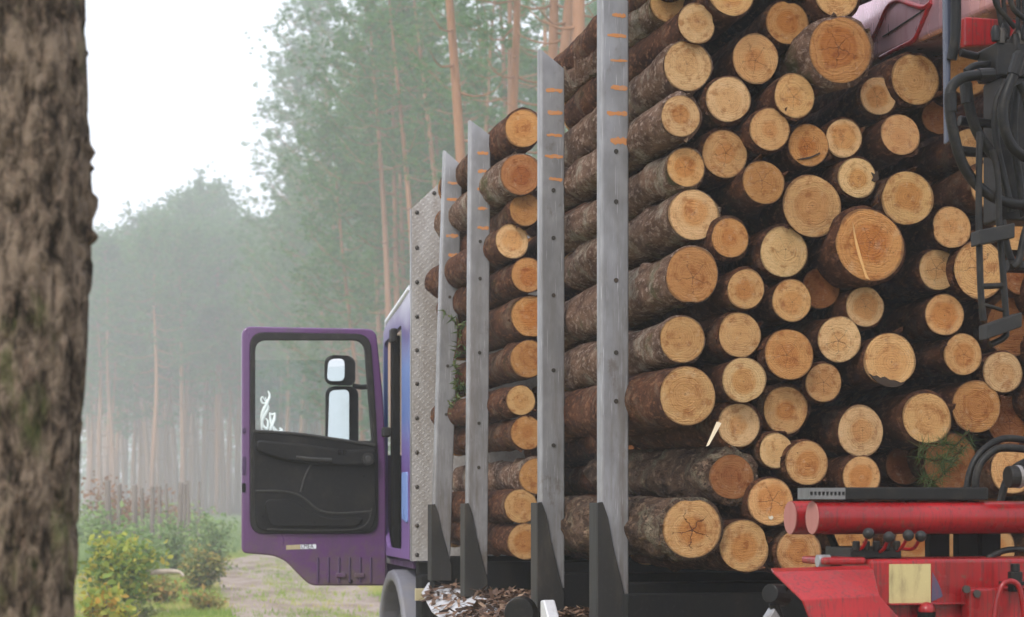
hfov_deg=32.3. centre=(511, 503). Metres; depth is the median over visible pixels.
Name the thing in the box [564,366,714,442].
log
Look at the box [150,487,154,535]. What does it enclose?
fence post
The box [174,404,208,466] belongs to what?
pine tree
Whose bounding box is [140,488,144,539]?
fence post
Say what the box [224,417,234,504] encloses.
pine tree
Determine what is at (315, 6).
pine tree
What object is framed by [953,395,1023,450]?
log
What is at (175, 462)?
pine tree
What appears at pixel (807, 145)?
log
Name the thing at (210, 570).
roadside shrub
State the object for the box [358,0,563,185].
pine tree
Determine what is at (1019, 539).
log
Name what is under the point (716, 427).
wood splinter
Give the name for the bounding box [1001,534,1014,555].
log
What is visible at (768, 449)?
log
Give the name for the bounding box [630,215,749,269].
log
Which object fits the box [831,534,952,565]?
log
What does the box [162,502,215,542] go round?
sapling
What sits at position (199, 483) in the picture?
fence post
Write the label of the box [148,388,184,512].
pine tree
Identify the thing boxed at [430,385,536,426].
log
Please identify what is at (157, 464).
pine tree
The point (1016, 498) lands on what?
log
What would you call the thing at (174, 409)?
pine tree
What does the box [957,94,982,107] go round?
log
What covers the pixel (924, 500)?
log
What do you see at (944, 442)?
pine sprig
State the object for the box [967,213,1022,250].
log
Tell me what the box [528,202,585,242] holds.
log
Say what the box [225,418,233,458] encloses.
pine tree
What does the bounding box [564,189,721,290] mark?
log
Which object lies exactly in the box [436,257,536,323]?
log
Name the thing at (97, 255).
pine tree
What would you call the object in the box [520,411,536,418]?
log
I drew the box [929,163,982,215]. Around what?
log
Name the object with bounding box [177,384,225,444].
pine tree
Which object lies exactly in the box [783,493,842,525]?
log
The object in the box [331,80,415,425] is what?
pine tree
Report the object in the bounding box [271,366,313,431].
pine tree
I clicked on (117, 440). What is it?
pine tree
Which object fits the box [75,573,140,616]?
oak shrub
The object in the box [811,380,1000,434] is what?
log
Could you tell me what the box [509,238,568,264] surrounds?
log
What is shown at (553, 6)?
pine tree
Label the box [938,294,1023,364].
log
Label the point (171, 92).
sky
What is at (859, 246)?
log
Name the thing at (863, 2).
log
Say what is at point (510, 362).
log
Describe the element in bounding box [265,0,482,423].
pine tree
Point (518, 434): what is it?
log
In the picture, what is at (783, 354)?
log
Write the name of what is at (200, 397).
pine tree
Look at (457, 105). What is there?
pine tree
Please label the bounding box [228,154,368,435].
pine tree
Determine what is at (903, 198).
log
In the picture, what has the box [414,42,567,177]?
pine tree
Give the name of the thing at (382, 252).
pine tree
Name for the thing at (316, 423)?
pine tree
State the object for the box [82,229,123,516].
pine tree
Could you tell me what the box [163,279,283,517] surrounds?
pine tree
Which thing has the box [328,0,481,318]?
pine tree
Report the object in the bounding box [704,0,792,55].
log
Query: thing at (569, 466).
log
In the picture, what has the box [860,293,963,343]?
log
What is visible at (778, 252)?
log
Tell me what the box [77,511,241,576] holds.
undergrowth
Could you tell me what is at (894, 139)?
log
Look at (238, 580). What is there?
road
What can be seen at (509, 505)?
log
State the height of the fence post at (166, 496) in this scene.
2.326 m
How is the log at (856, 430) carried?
on the log at (852, 471)
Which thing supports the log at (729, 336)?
on the log at (739, 380)
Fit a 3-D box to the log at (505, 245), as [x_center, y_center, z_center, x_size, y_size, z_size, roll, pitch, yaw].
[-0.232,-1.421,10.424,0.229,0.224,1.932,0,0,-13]
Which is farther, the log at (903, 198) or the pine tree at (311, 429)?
the pine tree at (311, 429)
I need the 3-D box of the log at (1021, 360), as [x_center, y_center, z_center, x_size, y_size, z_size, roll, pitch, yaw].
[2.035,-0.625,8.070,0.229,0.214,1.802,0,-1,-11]
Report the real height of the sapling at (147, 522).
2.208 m
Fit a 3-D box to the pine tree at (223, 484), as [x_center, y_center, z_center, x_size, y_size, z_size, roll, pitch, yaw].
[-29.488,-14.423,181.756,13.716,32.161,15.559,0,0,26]
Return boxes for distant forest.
[80,402,389,510]
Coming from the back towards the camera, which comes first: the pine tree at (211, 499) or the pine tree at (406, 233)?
the pine tree at (211, 499)
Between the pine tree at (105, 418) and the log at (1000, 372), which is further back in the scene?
the pine tree at (105, 418)
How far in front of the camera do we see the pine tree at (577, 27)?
36.31 m
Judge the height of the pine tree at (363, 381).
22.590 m
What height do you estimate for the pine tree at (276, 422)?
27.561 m
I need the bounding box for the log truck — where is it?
[241,0,807,616]
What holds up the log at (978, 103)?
on the log
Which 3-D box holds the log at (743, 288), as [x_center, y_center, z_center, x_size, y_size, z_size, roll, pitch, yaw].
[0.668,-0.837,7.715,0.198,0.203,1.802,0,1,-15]
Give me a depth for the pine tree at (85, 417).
207.08 m
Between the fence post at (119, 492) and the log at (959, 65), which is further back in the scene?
the fence post at (119, 492)
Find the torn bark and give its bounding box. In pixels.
[563,52,596,89]
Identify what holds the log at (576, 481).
on the log at (591, 495)
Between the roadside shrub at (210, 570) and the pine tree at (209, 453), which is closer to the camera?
the roadside shrub at (210, 570)
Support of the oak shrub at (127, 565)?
on the ground at (77, 578)
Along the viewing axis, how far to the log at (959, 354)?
7.12 m
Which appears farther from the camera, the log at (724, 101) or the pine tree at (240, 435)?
the pine tree at (240, 435)
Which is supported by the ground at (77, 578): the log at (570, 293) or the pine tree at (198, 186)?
the pine tree at (198, 186)
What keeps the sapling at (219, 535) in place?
on the ground at (77, 578)
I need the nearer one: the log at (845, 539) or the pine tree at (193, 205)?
the log at (845, 539)
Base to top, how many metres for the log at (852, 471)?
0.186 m
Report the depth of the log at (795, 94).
6.87 m
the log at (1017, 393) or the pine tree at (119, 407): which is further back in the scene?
the pine tree at (119, 407)
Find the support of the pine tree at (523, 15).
on the ground at (77, 578)
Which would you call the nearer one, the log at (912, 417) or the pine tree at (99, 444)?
the log at (912, 417)
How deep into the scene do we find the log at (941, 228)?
7.07 m
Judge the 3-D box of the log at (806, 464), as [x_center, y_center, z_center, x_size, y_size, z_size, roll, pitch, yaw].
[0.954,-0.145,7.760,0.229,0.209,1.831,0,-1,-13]
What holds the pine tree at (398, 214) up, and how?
on the ground at (77, 578)
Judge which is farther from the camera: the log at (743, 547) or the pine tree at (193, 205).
the pine tree at (193, 205)
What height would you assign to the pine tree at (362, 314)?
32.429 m
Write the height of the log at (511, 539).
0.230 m
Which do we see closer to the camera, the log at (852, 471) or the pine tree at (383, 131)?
the log at (852, 471)
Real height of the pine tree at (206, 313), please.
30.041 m
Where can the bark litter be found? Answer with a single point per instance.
(503, 597)
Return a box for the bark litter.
[419,579,588,616]
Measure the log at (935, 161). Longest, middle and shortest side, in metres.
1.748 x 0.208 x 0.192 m
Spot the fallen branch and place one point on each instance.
(163, 571)
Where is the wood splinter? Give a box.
[706,422,720,445]
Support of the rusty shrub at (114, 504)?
on the ground at (77, 578)
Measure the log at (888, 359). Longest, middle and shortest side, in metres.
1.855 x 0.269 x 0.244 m
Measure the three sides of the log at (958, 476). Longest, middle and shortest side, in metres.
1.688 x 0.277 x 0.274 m
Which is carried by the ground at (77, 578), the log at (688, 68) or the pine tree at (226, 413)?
the pine tree at (226, 413)
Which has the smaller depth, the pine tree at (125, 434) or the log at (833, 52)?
the log at (833, 52)
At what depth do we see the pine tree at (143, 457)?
211.86 m
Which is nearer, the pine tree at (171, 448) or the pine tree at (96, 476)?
the pine tree at (96, 476)
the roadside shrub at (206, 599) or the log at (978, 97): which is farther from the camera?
the roadside shrub at (206, 599)
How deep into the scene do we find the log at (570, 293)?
10.24 m
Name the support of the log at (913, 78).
on the log at (878, 101)
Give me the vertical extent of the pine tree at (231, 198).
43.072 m
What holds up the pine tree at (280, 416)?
on the ground at (77, 578)
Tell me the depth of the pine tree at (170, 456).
201.04 m
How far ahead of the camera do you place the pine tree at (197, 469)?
217.47 m
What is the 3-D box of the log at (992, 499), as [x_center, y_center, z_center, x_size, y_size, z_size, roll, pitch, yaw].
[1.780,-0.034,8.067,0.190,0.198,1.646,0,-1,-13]
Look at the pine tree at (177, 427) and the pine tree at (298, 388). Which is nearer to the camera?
the pine tree at (298, 388)
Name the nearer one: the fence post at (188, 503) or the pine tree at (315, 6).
the fence post at (188, 503)
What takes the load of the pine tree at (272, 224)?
on the ground at (77, 578)
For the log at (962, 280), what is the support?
on the log at (928, 318)
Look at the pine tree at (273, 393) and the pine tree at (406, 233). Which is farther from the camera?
the pine tree at (273, 393)
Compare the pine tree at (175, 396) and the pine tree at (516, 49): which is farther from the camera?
the pine tree at (175, 396)
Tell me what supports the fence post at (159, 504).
on the ground at (77, 578)
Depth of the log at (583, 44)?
7.89 m
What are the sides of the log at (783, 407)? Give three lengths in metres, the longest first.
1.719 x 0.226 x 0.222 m
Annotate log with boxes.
[425,224,527,297]
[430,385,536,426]
[434,151,536,240]
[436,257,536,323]
[438,107,536,197]
[451,489,536,523]
[451,521,530,559]
[452,456,536,496]
[453,415,536,455]
[455,339,536,397]
[456,294,536,360]
[460,194,536,251]
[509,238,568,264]
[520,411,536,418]
[524,204,580,236]
[524,436,633,464]
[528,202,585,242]
[530,190,536,197]
[531,387,565,409]
[535,494,596,499]
[536,281,582,301]
[553,0,677,71]
[561,495,722,561]
[563,90,701,210]
[564,0,684,103]
[564,2,714,129]
[564,40,713,169]
[564,147,705,251]
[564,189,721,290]
[564,245,717,350]
[564,315,704,391]
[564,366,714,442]
[564,447,636,467]
[564,465,596,494]
[564,550,588,559]
[583,446,757,506]
[585,127,749,203]
[595,402,762,449]
[629,76,751,176]
[629,266,768,330]
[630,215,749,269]
[630,528,821,573]
[631,518,772,572]
[637,430,797,469]
[638,476,792,528]
[647,311,762,371]
[660,0,753,43]
[693,33,777,95]
[700,357,766,403]
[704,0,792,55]
[705,107,790,166]
[705,123,830,192]
[706,154,788,219]
[711,0,812,57]
[718,223,808,283]
[741,174,840,239]
[744,279,811,329]
[745,73,819,139]
[748,329,812,385]
[749,12,873,99]
[749,383,810,437]
[757,439,827,487]
[760,287,883,338]
[761,316,860,362]
[761,526,872,554]
[771,268,839,310]
[777,361,840,403]
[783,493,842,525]
[788,404,882,457]
[789,117,865,174]
[790,0,859,23]
[790,75,897,127]
[790,455,881,493]
[799,201,905,291]
[810,52,942,115]
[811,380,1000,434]
[812,156,878,204]
[829,389,955,450]
[831,326,915,395]
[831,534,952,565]
[839,248,954,308]
[841,166,933,227]
[843,485,900,500]
[851,350,1022,400]
[856,114,922,171]
[859,0,871,5]
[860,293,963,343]
[861,50,984,127]
[870,447,922,486]
[872,534,924,556]
[877,128,975,182]
[884,241,999,310]
[885,432,974,486]
[899,206,974,259]
[901,500,947,500]
[905,101,943,142]
[908,333,981,378]
[916,97,982,149]
[924,443,1023,497]
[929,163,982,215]
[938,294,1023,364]
[948,471,998,500]
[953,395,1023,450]
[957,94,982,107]
[960,254,1023,302]
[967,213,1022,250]
[987,278,1023,319]
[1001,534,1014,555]
[1003,378,1023,421]
[1005,494,1023,500]
[1011,534,1023,555]
[1015,336,1023,377]
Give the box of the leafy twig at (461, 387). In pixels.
[447,375,465,425]
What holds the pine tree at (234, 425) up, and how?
on the ground at (77, 578)
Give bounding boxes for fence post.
[104,481,111,536]
[116,484,121,540]
[131,485,137,533]
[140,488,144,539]
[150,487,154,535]
[157,486,161,545]
[164,483,168,529]
[176,482,183,550]
[183,484,186,546]
[186,481,190,540]
[197,482,200,547]
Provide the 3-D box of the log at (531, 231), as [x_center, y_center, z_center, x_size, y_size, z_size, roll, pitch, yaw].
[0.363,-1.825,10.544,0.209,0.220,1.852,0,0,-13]
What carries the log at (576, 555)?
on the log truck
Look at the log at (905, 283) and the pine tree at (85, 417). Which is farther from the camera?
the pine tree at (85, 417)
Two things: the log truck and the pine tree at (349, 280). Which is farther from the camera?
the pine tree at (349, 280)
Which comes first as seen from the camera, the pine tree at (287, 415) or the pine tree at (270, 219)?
the pine tree at (287, 415)
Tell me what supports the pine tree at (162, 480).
on the ground at (77, 578)
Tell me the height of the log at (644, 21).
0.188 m
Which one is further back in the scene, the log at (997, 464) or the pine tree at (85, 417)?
the pine tree at (85, 417)
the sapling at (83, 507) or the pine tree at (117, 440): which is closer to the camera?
the sapling at (83, 507)
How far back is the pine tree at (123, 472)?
214.84 m
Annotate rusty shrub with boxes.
[80,471,155,535]
[102,481,177,526]
[138,499,213,533]
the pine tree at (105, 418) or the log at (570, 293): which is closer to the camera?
the log at (570, 293)
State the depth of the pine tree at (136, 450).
288.25 m
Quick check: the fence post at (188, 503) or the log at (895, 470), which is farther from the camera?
the fence post at (188, 503)
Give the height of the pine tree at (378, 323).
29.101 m
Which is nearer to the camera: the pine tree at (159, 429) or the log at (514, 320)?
the log at (514, 320)
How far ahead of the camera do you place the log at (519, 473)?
9.72 m
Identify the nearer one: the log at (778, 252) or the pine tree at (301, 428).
the log at (778, 252)
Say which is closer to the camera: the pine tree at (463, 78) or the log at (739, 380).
the log at (739, 380)
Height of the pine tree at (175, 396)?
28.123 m
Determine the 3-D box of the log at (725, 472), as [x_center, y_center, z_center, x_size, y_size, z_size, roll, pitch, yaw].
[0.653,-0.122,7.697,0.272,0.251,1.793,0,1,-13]
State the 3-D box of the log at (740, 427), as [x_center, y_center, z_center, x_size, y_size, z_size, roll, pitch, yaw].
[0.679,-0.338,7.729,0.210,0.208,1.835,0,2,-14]
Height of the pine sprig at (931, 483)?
0.323 m
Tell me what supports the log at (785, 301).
on the log at (783, 354)
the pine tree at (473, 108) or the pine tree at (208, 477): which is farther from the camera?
the pine tree at (208, 477)
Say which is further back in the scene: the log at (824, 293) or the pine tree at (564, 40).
the pine tree at (564, 40)
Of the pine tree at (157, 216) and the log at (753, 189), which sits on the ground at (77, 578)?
the pine tree at (157, 216)
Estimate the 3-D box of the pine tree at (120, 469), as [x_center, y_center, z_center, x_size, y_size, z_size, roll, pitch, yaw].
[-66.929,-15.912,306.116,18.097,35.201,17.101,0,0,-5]
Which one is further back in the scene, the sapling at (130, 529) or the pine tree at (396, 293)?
the pine tree at (396, 293)
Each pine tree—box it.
[0,0,98,616]
[81,239,167,511]
[81,240,103,513]
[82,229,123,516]
[82,281,178,517]
[82,288,142,514]
[82,379,132,501]
[83,315,134,516]
[84,372,151,512]
[86,224,187,508]
[86,311,189,501]
[88,222,238,503]
[88,253,135,499]
[88,264,173,505]
[89,265,199,483]
[89,291,183,510]
[91,225,174,502]
[91,288,136,500]
[93,199,198,514]
[95,191,176,509]
[95,249,237,509]
[97,322,178,498]
[98,199,231,514]
[98,221,139,495]
[100,213,265,481]
[102,424,104,486]
[103,380,106,446]
[106,396,167,497]
[108,182,271,510]
[111,209,260,491]
[116,399,178,484]
[118,162,278,514]
[119,398,131,501]
[119,403,131,468]
[119,457,128,479]
[131,199,235,513]
[131,376,202,497]
[136,217,271,515]
[137,176,249,509]
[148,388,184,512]
[148,390,226,453]
[148,403,159,447]
[149,330,178,510]
[158,208,281,516]
[162,200,208,515]
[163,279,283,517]
[166,404,196,443]
[167,260,289,514]
[173,374,223,487]
[174,380,236,494]
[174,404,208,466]
[175,208,292,515]
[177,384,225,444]
[183,301,273,516]
[195,406,235,503]
[197,216,238,514]
[200,380,240,515]
[209,384,296,423]
[212,244,359,431]
[212,248,308,429]
[220,196,361,433]
[221,190,367,433]
[222,17,368,427]
[222,326,316,429]
[222,344,282,429]
[223,406,260,459]
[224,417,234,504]
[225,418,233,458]
[226,244,310,429]
[227,0,388,434]
[227,222,349,432]
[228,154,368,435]
[233,362,312,428]
[240,212,290,429]
[257,295,331,434]
[262,13,464,406]
[263,364,319,433]
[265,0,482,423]
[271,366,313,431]
[272,81,455,328]
[273,0,523,381]
[273,92,409,453]
[283,0,498,289]
[288,241,370,439]
[295,17,454,454]
[298,0,536,199]
[310,390,319,433]
[326,0,535,216]
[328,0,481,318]
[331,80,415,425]
[337,144,454,324]
[338,0,536,202]
[340,2,488,340]
[343,99,401,419]
[344,98,437,336]
[350,0,596,159]
[350,198,408,454]
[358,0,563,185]
[373,0,563,171]
[385,0,596,132]
[386,0,558,114]
[400,57,500,288]
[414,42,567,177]
[429,0,502,162]
[452,0,596,157]
[459,0,590,112]
[493,0,594,143]
[516,0,592,153]
[518,32,571,81]
[528,0,584,41]
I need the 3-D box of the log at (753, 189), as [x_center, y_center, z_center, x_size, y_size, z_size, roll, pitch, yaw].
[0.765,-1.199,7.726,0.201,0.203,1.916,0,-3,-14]
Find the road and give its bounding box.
[207,554,380,616]
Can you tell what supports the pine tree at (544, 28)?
on the ground at (77, 578)
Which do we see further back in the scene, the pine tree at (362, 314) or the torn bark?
the pine tree at (362, 314)
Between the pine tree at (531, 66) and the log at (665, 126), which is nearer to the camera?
the log at (665, 126)
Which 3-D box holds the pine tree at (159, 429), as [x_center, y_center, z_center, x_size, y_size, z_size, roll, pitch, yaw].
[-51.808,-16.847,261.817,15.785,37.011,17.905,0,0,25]
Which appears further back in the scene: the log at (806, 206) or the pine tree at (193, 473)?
the pine tree at (193, 473)
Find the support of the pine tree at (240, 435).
on the ground at (77, 578)
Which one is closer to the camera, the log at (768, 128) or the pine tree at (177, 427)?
the log at (768, 128)
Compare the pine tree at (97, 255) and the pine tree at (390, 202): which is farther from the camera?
the pine tree at (97, 255)
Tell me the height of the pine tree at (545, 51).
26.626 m
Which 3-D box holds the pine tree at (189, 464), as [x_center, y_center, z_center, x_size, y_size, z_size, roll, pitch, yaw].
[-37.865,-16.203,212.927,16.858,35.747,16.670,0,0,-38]
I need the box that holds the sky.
[80,0,590,487]
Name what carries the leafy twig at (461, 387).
hanging from the log at (510, 362)
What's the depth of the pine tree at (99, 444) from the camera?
169.99 m
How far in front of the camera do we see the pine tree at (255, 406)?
211.25 m
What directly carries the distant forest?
on the ground at (77, 578)
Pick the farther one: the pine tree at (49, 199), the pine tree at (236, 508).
the pine tree at (236, 508)
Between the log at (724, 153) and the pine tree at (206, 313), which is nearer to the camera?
the log at (724, 153)
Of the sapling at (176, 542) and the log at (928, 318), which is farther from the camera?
the sapling at (176, 542)
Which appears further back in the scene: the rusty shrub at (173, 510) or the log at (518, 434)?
the rusty shrub at (173, 510)
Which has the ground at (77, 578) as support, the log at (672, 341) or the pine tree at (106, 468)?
the pine tree at (106, 468)
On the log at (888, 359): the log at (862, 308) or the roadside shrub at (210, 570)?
the log at (862, 308)
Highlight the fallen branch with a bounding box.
[146,569,183,576]
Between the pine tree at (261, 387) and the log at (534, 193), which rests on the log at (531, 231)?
the log at (534, 193)
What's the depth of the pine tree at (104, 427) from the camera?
258.76 m
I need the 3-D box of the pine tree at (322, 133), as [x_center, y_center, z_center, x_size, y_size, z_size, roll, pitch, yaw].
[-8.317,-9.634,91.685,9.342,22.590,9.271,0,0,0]
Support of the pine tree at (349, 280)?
on the ground at (77, 578)
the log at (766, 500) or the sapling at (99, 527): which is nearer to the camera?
the log at (766, 500)
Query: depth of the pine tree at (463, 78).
73.27 m
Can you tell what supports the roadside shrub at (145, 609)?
on the ground at (77, 578)
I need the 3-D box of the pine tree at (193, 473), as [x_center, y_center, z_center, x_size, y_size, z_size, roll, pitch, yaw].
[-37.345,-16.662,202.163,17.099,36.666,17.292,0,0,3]
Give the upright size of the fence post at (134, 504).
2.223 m
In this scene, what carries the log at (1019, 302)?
on the log at (1021, 360)
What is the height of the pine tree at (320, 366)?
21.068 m
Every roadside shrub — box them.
[119,597,165,616]
[140,565,187,604]
[176,583,228,609]
[177,537,237,589]
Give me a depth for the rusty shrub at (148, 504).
71.78 m
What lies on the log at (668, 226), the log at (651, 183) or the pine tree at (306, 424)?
the log at (651, 183)
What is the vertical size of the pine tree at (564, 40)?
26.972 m
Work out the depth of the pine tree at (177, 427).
306.94 m
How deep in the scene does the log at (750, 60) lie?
6.94 m
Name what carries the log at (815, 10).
on the log at (833, 52)
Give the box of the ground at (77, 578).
[74,514,381,616]
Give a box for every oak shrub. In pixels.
[75,523,173,606]
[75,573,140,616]
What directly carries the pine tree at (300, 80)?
on the ground at (77, 578)
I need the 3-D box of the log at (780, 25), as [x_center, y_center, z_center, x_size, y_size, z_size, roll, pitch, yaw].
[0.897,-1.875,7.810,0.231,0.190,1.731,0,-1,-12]
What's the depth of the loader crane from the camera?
5.48 m
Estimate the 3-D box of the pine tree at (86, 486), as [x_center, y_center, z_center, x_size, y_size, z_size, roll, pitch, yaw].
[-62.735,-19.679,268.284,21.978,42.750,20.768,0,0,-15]
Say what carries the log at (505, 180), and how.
on the log at (522, 211)
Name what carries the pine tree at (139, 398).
on the ground at (77, 578)
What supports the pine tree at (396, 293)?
on the ground at (77, 578)
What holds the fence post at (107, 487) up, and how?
on the ground at (77, 578)
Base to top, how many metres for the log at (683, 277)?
0.261 m
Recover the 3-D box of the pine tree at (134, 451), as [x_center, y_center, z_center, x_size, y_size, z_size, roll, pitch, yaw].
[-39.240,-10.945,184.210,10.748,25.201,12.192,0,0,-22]
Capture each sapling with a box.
[77,493,116,547]
[78,500,140,568]
[102,519,171,564]
[130,496,177,538]
[146,510,203,571]
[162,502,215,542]
[184,500,239,568]
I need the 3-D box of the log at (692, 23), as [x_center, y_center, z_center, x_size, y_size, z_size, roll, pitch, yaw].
[0.513,-1.867,7.684,0.182,0.199,1.752,0,0,-13]
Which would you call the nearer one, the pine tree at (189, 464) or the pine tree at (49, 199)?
the pine tree at (49, 199)
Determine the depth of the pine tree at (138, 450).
279.63 m
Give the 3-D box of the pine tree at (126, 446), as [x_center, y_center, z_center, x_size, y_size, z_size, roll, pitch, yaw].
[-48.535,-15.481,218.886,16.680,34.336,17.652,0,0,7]
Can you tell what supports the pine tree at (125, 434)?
on the ground at (77, 578)
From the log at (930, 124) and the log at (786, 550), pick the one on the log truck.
the log at (786, 550)
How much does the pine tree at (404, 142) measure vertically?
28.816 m
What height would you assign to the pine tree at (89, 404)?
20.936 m
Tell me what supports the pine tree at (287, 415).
on the ground at (77, 578)
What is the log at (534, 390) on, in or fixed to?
on the log at (533, 414)
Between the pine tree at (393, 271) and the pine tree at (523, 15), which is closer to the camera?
the pine tree at (523, 15)
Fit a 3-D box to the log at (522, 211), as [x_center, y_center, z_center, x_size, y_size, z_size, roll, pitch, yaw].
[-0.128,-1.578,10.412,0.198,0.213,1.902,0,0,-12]
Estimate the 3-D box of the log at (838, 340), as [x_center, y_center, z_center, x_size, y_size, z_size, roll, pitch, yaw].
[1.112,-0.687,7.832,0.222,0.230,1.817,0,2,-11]
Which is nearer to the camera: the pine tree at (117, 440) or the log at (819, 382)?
the log at (819, 382)
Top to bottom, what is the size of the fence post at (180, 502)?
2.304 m
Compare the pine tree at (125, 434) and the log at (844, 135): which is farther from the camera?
the pine tree at (125, 434)
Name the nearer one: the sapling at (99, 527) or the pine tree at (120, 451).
the sapling at (99, 527)
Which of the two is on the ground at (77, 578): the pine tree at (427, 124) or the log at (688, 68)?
the pine tree at (427, 124)
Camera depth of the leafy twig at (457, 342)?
10.69 m
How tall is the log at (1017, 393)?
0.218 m
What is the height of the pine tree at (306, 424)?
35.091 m
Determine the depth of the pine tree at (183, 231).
167.62 m
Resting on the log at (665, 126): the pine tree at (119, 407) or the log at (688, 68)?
the log at (688, 68)
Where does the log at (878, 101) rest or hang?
on the log at (894, 139)
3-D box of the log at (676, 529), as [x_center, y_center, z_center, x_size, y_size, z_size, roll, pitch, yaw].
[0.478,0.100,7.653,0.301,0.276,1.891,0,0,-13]
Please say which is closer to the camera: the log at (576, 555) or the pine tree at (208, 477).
the log at (576, 555)
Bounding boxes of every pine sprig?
[904,425,973,486]
[911,430,984,486]
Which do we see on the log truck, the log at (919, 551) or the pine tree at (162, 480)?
the log at (919, 551)
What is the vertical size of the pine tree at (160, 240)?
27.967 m
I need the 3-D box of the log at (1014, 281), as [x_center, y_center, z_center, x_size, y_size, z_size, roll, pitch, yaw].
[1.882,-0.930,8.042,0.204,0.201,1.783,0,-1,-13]
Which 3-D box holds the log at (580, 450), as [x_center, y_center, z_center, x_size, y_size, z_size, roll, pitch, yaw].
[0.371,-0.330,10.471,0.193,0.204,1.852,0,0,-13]
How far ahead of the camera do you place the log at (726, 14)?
6.83 m
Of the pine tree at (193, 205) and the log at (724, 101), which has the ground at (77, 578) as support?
the pine tree at (193, 205)
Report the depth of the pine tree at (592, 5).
89.63 m
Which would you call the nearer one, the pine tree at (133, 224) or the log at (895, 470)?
the log at (895, 470)
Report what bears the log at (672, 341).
on the log at (668, 398)
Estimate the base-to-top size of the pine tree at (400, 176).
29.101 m
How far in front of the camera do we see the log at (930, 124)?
7.24 m
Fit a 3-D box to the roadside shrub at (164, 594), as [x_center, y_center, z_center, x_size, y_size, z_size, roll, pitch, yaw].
[-5.678,1.346,28.515,0.892,0.759,0.618,0,0,-34]
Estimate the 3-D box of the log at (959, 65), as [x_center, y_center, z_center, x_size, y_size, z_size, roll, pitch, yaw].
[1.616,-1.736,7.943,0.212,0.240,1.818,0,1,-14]
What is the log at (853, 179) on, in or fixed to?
on the log at (859, 246)
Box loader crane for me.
[762,0,1023,616]
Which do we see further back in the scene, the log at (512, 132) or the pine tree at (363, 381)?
the pine tree at (363, 381)
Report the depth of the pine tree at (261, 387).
193.66 m
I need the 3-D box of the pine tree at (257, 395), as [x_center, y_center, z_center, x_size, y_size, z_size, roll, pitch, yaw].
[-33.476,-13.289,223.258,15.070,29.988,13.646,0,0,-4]
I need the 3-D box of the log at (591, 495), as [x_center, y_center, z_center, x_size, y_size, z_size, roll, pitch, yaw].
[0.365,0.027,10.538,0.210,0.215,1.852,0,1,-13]
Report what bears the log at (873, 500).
on the log at (919, 551)
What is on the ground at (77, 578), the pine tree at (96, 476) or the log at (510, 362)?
the pine tree at (96, 476)
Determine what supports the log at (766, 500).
on the log at (743, 547)
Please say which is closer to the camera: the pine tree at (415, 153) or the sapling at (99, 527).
the sapling at (99, 527)
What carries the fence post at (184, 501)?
on the ground at (77, 578)
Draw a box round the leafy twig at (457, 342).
[436,309,465,374]
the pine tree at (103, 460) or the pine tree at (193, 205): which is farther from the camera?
the pine tree at (103, 460)

